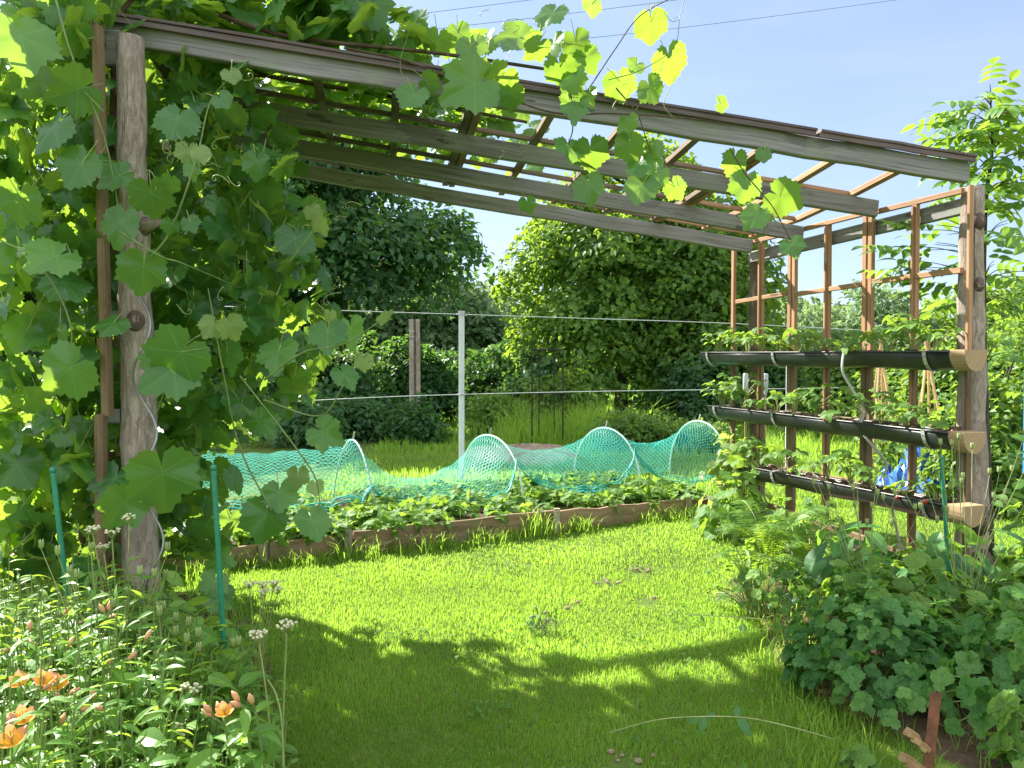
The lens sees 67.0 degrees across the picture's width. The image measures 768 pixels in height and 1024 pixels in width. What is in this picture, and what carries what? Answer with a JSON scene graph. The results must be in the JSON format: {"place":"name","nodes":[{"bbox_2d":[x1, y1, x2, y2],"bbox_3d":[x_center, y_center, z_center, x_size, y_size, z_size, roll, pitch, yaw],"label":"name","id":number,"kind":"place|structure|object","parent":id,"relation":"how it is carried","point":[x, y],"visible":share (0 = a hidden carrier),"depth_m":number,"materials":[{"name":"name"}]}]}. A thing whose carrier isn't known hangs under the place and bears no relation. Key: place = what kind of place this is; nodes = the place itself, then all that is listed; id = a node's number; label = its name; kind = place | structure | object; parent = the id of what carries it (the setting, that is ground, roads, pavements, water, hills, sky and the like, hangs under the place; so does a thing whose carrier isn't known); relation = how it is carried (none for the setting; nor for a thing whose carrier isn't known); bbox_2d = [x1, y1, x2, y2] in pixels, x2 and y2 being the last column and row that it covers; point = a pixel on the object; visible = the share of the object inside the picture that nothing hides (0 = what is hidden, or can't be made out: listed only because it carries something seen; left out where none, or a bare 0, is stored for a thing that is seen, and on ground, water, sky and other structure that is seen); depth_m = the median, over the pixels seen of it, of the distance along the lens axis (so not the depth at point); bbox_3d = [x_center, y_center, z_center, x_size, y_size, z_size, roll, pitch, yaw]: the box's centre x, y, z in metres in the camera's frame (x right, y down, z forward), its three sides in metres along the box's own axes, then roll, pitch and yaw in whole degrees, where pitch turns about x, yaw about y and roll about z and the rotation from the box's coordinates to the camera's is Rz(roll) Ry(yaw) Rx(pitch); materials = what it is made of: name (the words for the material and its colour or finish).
{"place":"outdoors","nodes":[
{"label":"outdoors","id":0,"kind":"place"},
{"bbox_2d":[0,388,1023,767],"bbox_3d":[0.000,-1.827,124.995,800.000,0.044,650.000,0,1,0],"label":"ground","id":1,"kind":"structure","parent":0,"point":[262,448],"depth_m":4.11,"materials":[{"name":"plant"}]},
{"bbox_2d":[0,107,94,414],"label":"dark tree","id":2,"kind":"object","parent":1,"relation":"on","point":[30,295],"depth_m":15.82,"materials":[{"name":"green plant"}]},
{"bbox_2d":[0,592,281,767],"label":"flower bed soil","id":3,"kind":"structure","parent":1,"relation":"on","point":[183,596],"depth_m":3.69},
{"bbox_2d":[0,723,29,767],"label":"lily","id":4,"kind":"object","parent":3,"relation":"on","point":[13,739],"visible":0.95,"depth_m":1.72,"materials":[{"name":"orange plant"}]},
{"bbox_2d":[6,704,57,767],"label":"lily","id":5,"kind":"object","parent":3,"relation":"on","point":[21,710],"visible":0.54,"depth_m":1.82,"materials":[{"name":"orange plant"}]},
{"bbox_2d":[5,669,65,764],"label":"lily","id":6,"kind":"object","parent":3,"relation":"on","point":[48,678],"visible":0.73,"depth_m":2.00,"materials":[{"name":"orange plant"}]},
{"bbox_2d":[49,467,73,646],"bbox_3d":[-1.767,0.851,3.073,0.122,1.043,0.023,0,1,0],"label":"plant stake","id":7,"kind":"object","parent":3,"relation":"on","point":[52,470],"visible":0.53,"depth_m":3.06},
{"bbox_2d":[9,525,178,716],"bbox_3d":[-1.420,0.946,2.818,0.580,0.806,0.389,0,2,11],"label":"seed head plant","id":8,"kind":"object","parent":3,"relation":"on","point":[12,587],"visible":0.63,"depth_m":2.71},
{"bbox_2d":[67,687,123,767],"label":"lily","id":9,"kind":"object","parent":3,"relation":"on","point":[112,743],"visible":0.57,"depth_m":2.00,"materials":[{"name":"green plant"}]},
{"bbox_2d":[84,513,135,633],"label":"umbel flower","id":10,"kind":"object","parent":3,"relation":"on","point":[107,532],"visible":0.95,"depth_m":2.95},
{"bbox_2d":[132,296,164,602],"bbox_3d":[-1.654,0.389,3.531,0.154,1.587,0.070,0,1,0],"label":"spiral rod","id":11,"kind":"object","parent":3,"relation":"on","point":[156,437],"visible":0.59,"depth_m":3.53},
{"bbox_2d":[0,552,300,767],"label":"flower bed foliage","id":12,"kind":"object","parent":3,"relation":"on","point":[155,745],"visible":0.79,"depth_m":2.35,"materials":[{"name":"green plant"}]},
{"bbox_2d":[123,629,177,747],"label":"lily","id":13,"kind":"object","parent":3,"relation":"on","point":[140,690],"visible":0.56,"depth_m":2.28,"materials":[{"name":"green plant"}]},
{"bbox_2d":[144,601,241,725],"bbox_3d":[-1.057,1.026,2.582,0.301,0.658,0.371,-1,2,-29],"label":"seed head plant","id":14,"kind":"object","parent":3,"relation":"on","point":[159,611],"visible":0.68,"depth_m":2.52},
{"bbox_2d":[210,465,226,648],"bbox_3d":[-1.079,0.837,2.873,0.072,1.078,0.023,0,1,0],"label":"plant stake","id":15,"kind":"object","parent":3,"relation":"on","point":[218,546],"visible":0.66,"depth_m":2.86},
{"bbox_2d":[244,580,283,683],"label":"umbel flower","id":16,"kind":"object","parent":3,"relation":"on","point":[274,586],"visible":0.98,"depth_m":3.34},
{"bbox_2d":[201,701,253,764],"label":"lily","id":17,"kind":"object","parent":1,"relation":"on","point":[223,709],"visible":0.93,"depth_m":2.03,"materials":[{"name":"orange plant"}]},
{"bbox_2d":[221,691,272,767],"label":"lily","id":18,"kind":"object","parent":1,"relation":"on","point":[245,717],"visible":0.88,"depth_m":1.98,"materials":[{"name":"green plant"}]},
{"bbox_2d":[210,362,283,435],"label":"dark shrub","id":19,"kind":"object","parent":1,"relation":"on","point":[216,379],"visible":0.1,"depth_m":14.54,"materials":[{"name":"green plant"}]},
{"bbox_2d":[235,693,282,767],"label":"lily","id":20,"kind":"object","parent":1,"relation":"on","point":[256,756],"visible":0.99,"depth_m":1.97,"materials":[{"name":"green plant"}]},
{"bbox_2d":[248,618,297,767],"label":"umbel flower","id":21,"kind":"object","parent":1,"relation":"on","point":[260,632],"visible":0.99,"depth_m":2.31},
{"bbox_2d":[92,82,495,406],"bbox_3d":[-5.080,-2.849,16.471,9.466,7.953,6.067,0,1,0],"label":"dark tree","id":22,"kind":"object","parent":1,"relation":"on","point":[401,244],"visible":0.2,"depth_m":15.56,"materials":[{"name":"green plant"}]},
{"bbox_2d":[247,388,359,448],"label":"dark shrub","id":23,"kind":"object","parent":1,"relation":"on","point":[296,426],"visible":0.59,"depth_m":12.92,"materials":[{"name":"green plant"}]},
{"bbox_2d":[299,368,408,414],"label":"dark shrub","id":24,"kind":"object","parent":1,"relation":"on","point":[363,389],"visible":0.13,"depth_m":15.01,"materials":[{"name":"green plant"}]},
{"bbox_2d":[2,492,708,593],"bbox_3d":[-0.971,1.151,6.748,5.661,0.251,1.837,-1,2,-27],"label":"raised bed","id":25,"kind":"object","parent":1,"relation":"on","point":[607,515],"visible":0.18,"depth_m":6.08,"materials":[{"name":"wood"}]},
{"bbox_2d":[55,468,708,556],"bbox_3d":[-0.919,1.010,6.699,5.657,0.339,1.954,-1,2,-28],"label":"bed greenery","id":26,"kind":"object","parent":25,"relation":"on","point":[355,515],"visible":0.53,"depth_m":6.76,"materials":[{"name":"green plant"}]},
{"bbox_2d":[201,420,725,510],"bbox_3d":[-0.431,0.750,7.454,5.588,0.650,1.419,-1,2,-20],"label":"garden net","id":27,"kind":"object","parent":25,"relation":"on","point":[633,462],"visible":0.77,"depth_m":7.41,"materials":[{"name":"teal"}]},
{"bbox_2d":[307,330,404,408],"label":"dark shrub","id":28,"kind":"object","parent":1,"relation":"on","point":[344,358],"visible":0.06,"depth_m":18.30,"materials":[{"name":"green plant"}]},
{"bbox_2d":[340,395,399,443],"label":"dark shrub","id":29,"kind":"object","parent":1,"relation":"on","point":[365,417],"visible":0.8,"depth_m":13.92,"materials":[{"name":"green plant"}]},
{"bbox_2d":[335,225,472,401],"bbox_3d":[-4.703,-2.238,26.321,7.591,6.338,5.221,0,1,0],"label":"pale tree","id":30,"kind":"object","parent":1,"relation":"on","point":[386,335],"visible":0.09,"depth_m":24.72,"materials":[{"name":"green plant"}]},
{"bbox_2d":[375,389,453,445],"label":"dark shrub","id":31,"kind":"object","parent":1,"relation":"on","point":[412,421],"visible":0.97,"depth_m":13.41,"materials":[{"name":"green plant"}]},
{"bbox_2d":[409,319,420,405],"bbox_3d":[-1.786,-0.028,14.222,0.198,2.321,0.175,0,1,0],"label":"concrete post","id":32,"kind":"object","parent":1,"relation":"on","point":[414,362],"visible":0.67,"depth_m":14.18,"materials":[{"name":"concrete"}]},
{"bbox_2d":[369,334,488,424],"bbox_3d":[-1.971,-0.062,17.963,2.841,2.202,2.313,0,1,0],"label":"dark shrub","id":33,"kind":"object","parent":1,"relation":"on","point":[443,374],"visible":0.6,"depth_m":17.51,"materials":[{"name":"green plant"}]},
{"bbox_2d":[358,273,522,398],"bbox_3d":[-2.052,-1.610,25.767,6.415,5.067,4.519,0,1,0],"label":"pale tree","id":34,"kind":"object","parent":1,"relation":"on","point":[481,330],"visible":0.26,"depth_m":24.82,"materials":[{"name":"green plant"}]},
{"bbox_2d":[456,311,466,479],"bbox_3d":[-0.562,0.230,8.655,0.122,2.092,0.074,0,1,0],"label":"wire pole","id":35,"kind":"object","parent":1,"relation":"on","point":[461,385],"visible":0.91,"depth_m":8.62,"materials":[{"name":"metal"}]},
{"bbox_2d":[225,306,879,331],"bbox_3d":[0.091,-0.737,8.586,7.992,0.310,0.008,0,1,0],"label":"fence wire","id":36,"kind":"object","parent":35,"relation":"attached to","point":[577,318],"visible":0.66,"depth_m":8.58,"materials":[{"name":"metal"}]},
{"bbox_2d":[433,338,526,416],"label":"dark shrub","id":37,"kind":"object","parent":1,"relation":"on","point":[492,376],"visible":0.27,"depth_m":19.63,"materials":[{"name":"green plant"}]},
{"bbox_2d":[448,385,536,440],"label":"green shrub","id":38,"kind":"object","parent":1,"relation":"on","point":[483,411],"visible":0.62,"depth_m":14.24,"materials":[{"name":"green plant"}]},
{"bbox_2d":[234,523,791,767],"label":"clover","id":39,"kind":"object","parent":1,"relation":"on","point":[508,705],"visible":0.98,"depth_m":3.86,"materials":[{"name":"green plant"}]},
{"bbox_2d":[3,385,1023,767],"bbox_3d":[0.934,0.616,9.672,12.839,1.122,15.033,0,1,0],"label":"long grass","id":40,"kind":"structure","parent":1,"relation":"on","point":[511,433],"depth_m":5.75,"materials":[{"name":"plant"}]},
{"bbox_2d":[608,706,835,740],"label":"trailing stem","id":41,"kind":"object","parent":40,"relation":"on","point":[744,726],"visible":0.99,"depth_m":2.75,"materials":[{"name":"green plant"}]},
{"bbox_2d":[464,443,575,466],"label":"bare soil","id":42,"kind":"structure","parent":1,"relation":"on","point":[525,447],"depth_m":11.59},
{"bbox_2d":[471,344,579,417],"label":"dark shrub","id":43,"kind":"object","parent":1,"relation":"on","point":[508,381],"visible":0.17,"depth_m":16.01,"materials":[{"name":"green plant"}]},
{"bbox_2d":[524,603,559,638],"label":"leafy weed","id":44,"kind":"object","parent":1,"relation":"on","point":[537,624],"visible":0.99,"depth_m":4.05,"materials":[{"name":"green plant"}]},
{"bbox_2d":[91,12,994,626],"bbox_3d":[0.102,-0.263,5.379,5.414,3.258,2.626,0,2,-13],"label":"pergola","id":45,"kind":"object","parent":1,"relation":"on","point":[119,52],"visible":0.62,"depth_m":4.77,"materials":[{"name":"brown wood"}]},
{"bbox_2d":[0,0,806,614],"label":"grape vine","id":46,"kind":"object","parent":45,"relation":"attached to","point":[44,58],"visible":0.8,"depth_m":3.95,"materials":[{"name":"green plant"}]},
{"bbox_2d":[700,349,987,371],"bbox_3d":[2.310,-0.189,5.954,0.208,0.171,2.910,0,2,-17],"label":"gutter planter","id":47,"kind":"object","parent":45,"relation":"attached to","point":[957,360],"visible":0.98,"depth_m":5.34,"materials":[{"name":"black plastic"}]},
{"bbox_2d":[840,330,883,354],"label":"strawberry plant","id":48,"kind":"object","parent":47,"relation":"in","point":[851,343],"visible":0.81,"depth_m":5.39,"materials":[{"name":"green plant"}]},
{"bbox_2d":[860,323,911,350],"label":"strawberry plant","id":49,"kind":"object","parent":47,"relation":"in","point":[870,336],"visible":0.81,"depth_m":5.17,"materials":[{"name":"green plant"}]},
{"bbox_2d":[882,312,931,349],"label":"strawberry plant","id":50,"kind":"object","parent":47,"relation":"in","point":[915,327],"visible":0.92,"depth_m":4.99,"materials":[{"name":"green plant"}]},
{"bbox_2d":[915,325,964,349],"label":"strawberry plant","id":51,"kind":"object","parent":47,"relation":"in","point":[934,334],"visible":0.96,"depth_m":4.82,"materials":[{"name":"green plant"}]},
{"bbox_2d":[707,405,985,453],"bbox_3d":[2.329,0.306,5.906,0.208,0.164,2.785,0,2,-17],"label":"gutter planter","id":52,"kind":"object","parent":45,"relation":"attached to","point":[919,436],"visible":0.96,"depth_m":5.36,"materials":[{"name":"black plastic"}]},
{"bbox_2d":[726,372,766,407],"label":"strawberry plant","id":53,"kind":"object","parent":52,"relation":"in","point":[735,395],"visible":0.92,"depth_m":6.76,"materials":[{"name":"green plant"}]},
{"bbox_2d":[799,383,839,416],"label":"strawberry plant","id":54,"kind":"object","parent":52,"relation":"in","point":[813,402],"visible":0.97,"depth_m":5.86,"materials":[{"name":"green plant"}]},
{"bbox_2d":[832,385,893,421],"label":"strawberry plant","id":55,"kind":"object","parent":52,"relation":"in","point":[848,391],"visible":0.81,"depth_m":5.44,"materials":[{"name":"green plant"}]},
{"bbox_2d":[852,386,900,423],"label":"strawberry plant","id":56,"kind":"object","parent":52,"relation":"in","point":[878,408],"visible":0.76,"depth_m":5.26,"materials":[{"name":"green plant"}]},
{"bbox_2d":[882,401,931,426],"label":"strawberry plant","id":57,"kind":"object","parent":52,"relation":"in","point":[896,411],"visible":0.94,"depth_m":5.01,"materials":[{"name":"green plant"}]},
{"bbox_2d":[712,459,984,527],"bbox_3d":[2.341,0.774,5.878,0.208,0.170,2.701,0,2,-17],"label":"gutter planter","id":58,"kind":"object","parent":45,"relation":"attached to","point":[840,489],"visible":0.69,"depth_m":5.30,"materials":[{"name":"black plastic"}]},
{"bbox_2d":[760,443,808,469],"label":"strawberry plant","id":59,"kind":"object","parent":58,"relation":"in","point":[769,457],"visible":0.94,"depth_m":6.25,"materials":[{"name":"green plant"}]},
{"bbox_2d":[827,449,862,484],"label":"strawberry plant","id":60,"kind":"object","parent":58,"relation":"in","point":[841,468],"visible":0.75,"depth_m":5.53,"materials":[{"name":"green plant"}]},
{"bbox_2d":[912,472,963,504],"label":"strawberry plant","id":61,"kind":"object","parent":58,"relation":"in","point":[934,490],"visible":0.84,"depth_m":4.85,"materials":[{"name":"green plant"}]},
{"bbox_2d":[841,344,902,549],"bbox_3d":[2.524,0.479,5.388,0.458,1.525,0.157,0,2,11],"label":"watering hose","id":62,"kind":"object","parent":45,"relation":"hanging from","point":[869,441],"visible":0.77,"depth_m":5.39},
{"bbox_2d":[531,349,563,443],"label":"iron arch","id":63,"kind":"structure","parent":1,"relation":"on","point":[562,393],"depth_m":13.01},
{"bbox_2d":[509,352,606,424],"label":"green shrub","id":64,"kind":"object","parent":1,"relation":"on","point":[570,386],"visible":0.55,"depth_m":14.98,"materials":[{"name":"green plant"}]},
{"bbox_2d":[576,405,685,452],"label":"lime plant","id":65,"kind":"object","parent":1,"relation":"on","point":[647,429],"visible":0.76,"depth_m":12.46,"materials":[{"name":"green plant"}]},
{"bbox_2d":[488,130,799,419],"bbox_3d":[3.048,-2.381,17.917,7.204,6.848,4.918,0,1,0],"label":"bright tree","id":66,"kind":"object","parent":1,"relation":"on","point":[572,265],"visible":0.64,"depth_m":16.61,"materials":[{"name":"green plant"}]},
{"bbox_2d":[630,349,746,426],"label":"dark shrub","id":67,"kind":"object","parent":1,"relation":"on","point":[693,400],"visible":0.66,"depth_m":15.75,"materials":[{"name":"green plant"}]},
{"bbox_2d":[656,417,739,452],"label":"lime plant","id":68,"kind":"object","parent":1,"relation":"on","point":[719,427],"visible":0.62,"depth_m":12.42,"materials":[{"name":"green plant"}]},
{"bbox_2d":[627,202,806,410],"bbox_3d":[4.916,-1.826,19.360,5.231,5.790,3.949,0,1,0],"label":"dark tree","id":69,"kind":"object","parent":1,"relation":"on","point":[771,265],"depth_m":18.65,"materials":[{"name":"green plant"}]},
{"bbox_2d":[691,455,763,542],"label":"climbing plant","id":70,"kind":"object","parent":1,"relation":"on","point":[716,514],"visible":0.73,"depth_m":6.07,"materials":[{"name":"green plant"}]},
{"bbox_2d":[696,432,775,522],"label":"climbing plant","id":71,"kind":"object","parent":1,"relation":"on","point":[713,467],"visible":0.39,"depth_m":6.73,"materials":[{"name":"green plant"}]},
{"bbox_2d":[725,365,813,431],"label":"dark shrub","id":72,"kind":"object","parent":1,"relation":"on","point":[776,377],"visible":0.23,"depth_m":15.43,"materials":[{"name":"green plant"}]},
{"bbox_2d":[768,294,893,380],"bbox_3d":[9.523,-1.216,26.794,7.866,4.334,4.987,0,1,0],"label":"tree","id":73,"kind":"object","parent":1,"relation":"on","point":[817,322],"visible":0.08,"depth_m":26.31,"materials":[{"name":"green plant"}]},
{"bbox_2d":[797,322,898,439],"bbox_3d":[6.223,-0.009,14.539,2.212,2.267,1.747,0,1,0],"label":"bright shrub","id":74,"kind":"object","parent":1,"relation":"on","point":[837,379],"visible":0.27,"depth_m":14.28,"materials":[{"name":"green plant"}]},
{"bbox_2d":[838,742,880,767],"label":"round leaf plant","id":75,"kind":"object","parent":1,"relation":"on","point":[852,756],"visible":0.99,"depth_m":2.49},
{"bbox_2d":[784,279,952,350],"bbox_3d":[13.255,-1.524,28.806,7.429,4.756,4.890,0,1,0],"label":"tree","id":76,"kind":"object","parent":1,"relation":"on","point":[883,309],"visible":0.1,"depth_m":27.93,"materials":[{"name":"green plant"}]},
{"bbox_2d":[725,567,1023,767],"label":"border soil","id":77,"kind":"structure","parent":1,"relation":"on","point":[970,759],"depth_m":3.03,"materials":[{"name":"soil"}]},
{"bbox_2d":[709,546,802,585],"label":"fern","id":78,"kind":"object","parent":77,"relation":"on","point":[766,557],"visible":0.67,"depth_m":4.59,"materials":[{"name":"green plant"}]},
{"bbox_2d":[702,530,819,632],"bbox_3d":[1.405,1.067,4.207,0.613,0.497,0.748,0,1,0],"label":"leafy weed","id":79,"kind":"object","parent":77,"relation":"on","point":[744,576],"visible":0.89,"depth_m":4.22,"materials":[{"name":"green plant"}]},
{"bbox_2d":[715,499,840,575],"bbox_3d":[1.690,1.034,4.968,0.804,0.478,0.756,1,2,33],"label":"fern","id":80,"kind":"object","parent":77,"relation":"on","point":[774,546],"visible":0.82,"depth_m":4.98,"materials":[{"name":"green plant"}]},
{"bbox_2d":[745,494,853,568],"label":"leafy weed","id":81,"kind":"object","parent":77,"relation":"on","point":[807,502],"visible":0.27,"depth_m":5.26,"materials":[{"name":"green plant"}]},
{"bbox_2d":[748,512,857,584],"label":"fern","id":82,"kind":"object","parent":77,"relation":"on","point":[799,547],"visible":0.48,"depth_m":4.87,"materials":[{"name":"green plant"}]},
{"bbox_2d":[771,521,925,604],"bbox_3d":[1.993,1.054,4.500,0.922,0.508,0.574,0,1,0],"label":"broad leaf plant","id":83,"kind":"object","parent":77,"relation":"on","point":[818,568],"visible":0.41,"depth_m":4.42,"materials":[{"name":"plant"}]},
{"bbox_2d":[812,464,921,604],"bbox_3d":[1.741,0.872,3.956,0.338,0.894,0.541,-1,2,-23],"label":"seed head plant","id":84,"kind":"object","parent":77,"relation":"on","point":[894,520],"visible":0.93,"depth_m":4.01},
{"bbox_2d":[780,556,993,729],"bbox_3d":[1.586,1.052,3.251,0.889,0.576,0.842,0,1,0],"label":"columbine","id":85,"kind":"object","parent":77,"relation":"on","point":[899,638],"visible":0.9,"depth_m":3.17,"materials":[{"name":"green plant"}]},
{"bbox_2d":[803,525,1006,663],"bbox_3d":[1.960,1.004,3.848,0.884,0.655,0.816,-1,2,-41],"label":"columbine","id":86,"kind":"object","parent":77,"relation":"on","point":[915,562],"visible":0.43,"depth_m":3.77,"materials":[{"name":"green plant"}]},
{"bbox_2d":[939,455,951,618],"bbox_3d":[2.290,0.860,4.074,0.094,0.972,0.023,0,1,0],"label":"plant stake","id":87,"kind":"object","parent":77,"relation":"on","point":[943,486],"visible":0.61,"depth_m":4.06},
{"bbox_2d":[880,524,1023,619],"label":"broad leaf plant","id":88,"kind":"object","parent":77,"relation":"on","point":[937,540],"visible":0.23,"depth_m":4.17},
{"bbox_2d":[881,429,1023,624],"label":"seed head plant","id":89,"kind":"object","parent":77,"relation":"on","point":[961,482],"visible":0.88,"depth_m":3.92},
{"bbox_2d":[911,582,1023,739],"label":"leafy weed","id":90,"kind":"object","parent":77,"relation":"on","point":[1004,662],"visible":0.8,"depth_m":2.90,"materials":[{"name":"green plant"}]},
{"bbox_2d":[975,502,1023,622],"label":"leafy weed","id":91,"kind":"object","parent":77,"relation":"on","point":[1003,577],"visible":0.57,"depth_m":3.80,"materials":[{"name":"green plant"}]},
{"bbox_2d":[976,689,1023,767],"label":"round leaf plant","id":92,"kind":"object","parent":77,"relation":"on","point":[1009,750],"visible":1,"depth_m":2.47,"materials":[{"name":"plant"}]},
{"bbox_2d":[838,345,924,445],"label":"bright shrub","id":93,"kind":"object","parent":1,"relation":"on","point":[891,387],"visible":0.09,"depth_m":12.57,"materials":[{"name":"green plant"}]},
{"bbox_2d":[872,339,898,478],"bbox_3d":[4.147,0.354,8.611,0.488,1.714,0.593,0,1,8],"label":"cane frame","id":94,"kind":"object","parent":1,"relation":"on","point":[884,385],"visible":0.29,"depth_m":8.55,"materials":[{"name":"brown wood"}]},
{"bbox_2d":[836,395,937,482],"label":"green shrub","id":95,"kind":"object","parent":1,"relation":"on","point":[892,452],"visible":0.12,"depth_m":8.31,"materials":[{"name":"green plant"}]},
{"bbox_2d":[874,446,956,498],"bbox_3d":[4.179,0.840,7.911,1.000,0.711,0.909,0,1,0],"label":"blue tarp","id":96,"kind":"object","parent":1,"relation":"on","point":[899,472],"visible":0.2,"depth_m":7.78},
{"bbox_2d":[918,341,938,416],"bbox_3d":[4.979,0.338,9.212,0.603,1.714,0.595,0,1,7],"label":"cane frame","id":97,"kind":"object","parent":1,"relation":"on","point":[928,373],"visible":0.23,"depth_m":9.17,"materials":[{"name":"brown wood"}]},
{"bbox_2d":[922,690,941,767],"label":"wooden stake","id":98,"kind":"object","parent":1,"relation":"on","point":[932,724],"visible":0.94,"depth_m":2.42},
{"bbox_2d":[851,56,1023,562],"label":"ash sapling","id":99,"kind":"object","parent":1,"relation":"on","point":[988,124],"visible":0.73,"depth_m":5.33,"materials":[{"name":"green plant"}]},
{"bbox_2d":[886,330,1023,424],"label":"bright shrub","id":100,"kind":"object","parent":1,"relation":"on","point":[942,383],"visible":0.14,"depth_m":10.79,"materials":[{"name":"green plant"}]},
{"bbox_2d":[892,275,1023,350],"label":"tree","id":101,"kind":"object","parent":1,"relation":"on","point":[989,306],"visible":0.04,"depth_m":28.49,"materials":[{"name":"green plant"}]},
{"bbox_2d":[893,315,1023,520],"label":"green shrub","id":102,"kind":"object","parent":1,"relation":"on","point":[1006,416],"visible":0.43,"depth_m":7.16,"materials":[{"name":"green plant"}]},
{"bbox_2d":[924,310,1023,425],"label":"bright shrub","id":103,"kind":"object","parent":1,"relation":"on","point":[1019,325],"visible":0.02,"depth_m":10.51,"materials":[{"name":"green plant"}]},
{"bbox_2d":[0,0,1023,362],"label":"sky","id":104,"kind":"structure","parent":0,"point":[873,70],"materials":[{"name":"blue"}]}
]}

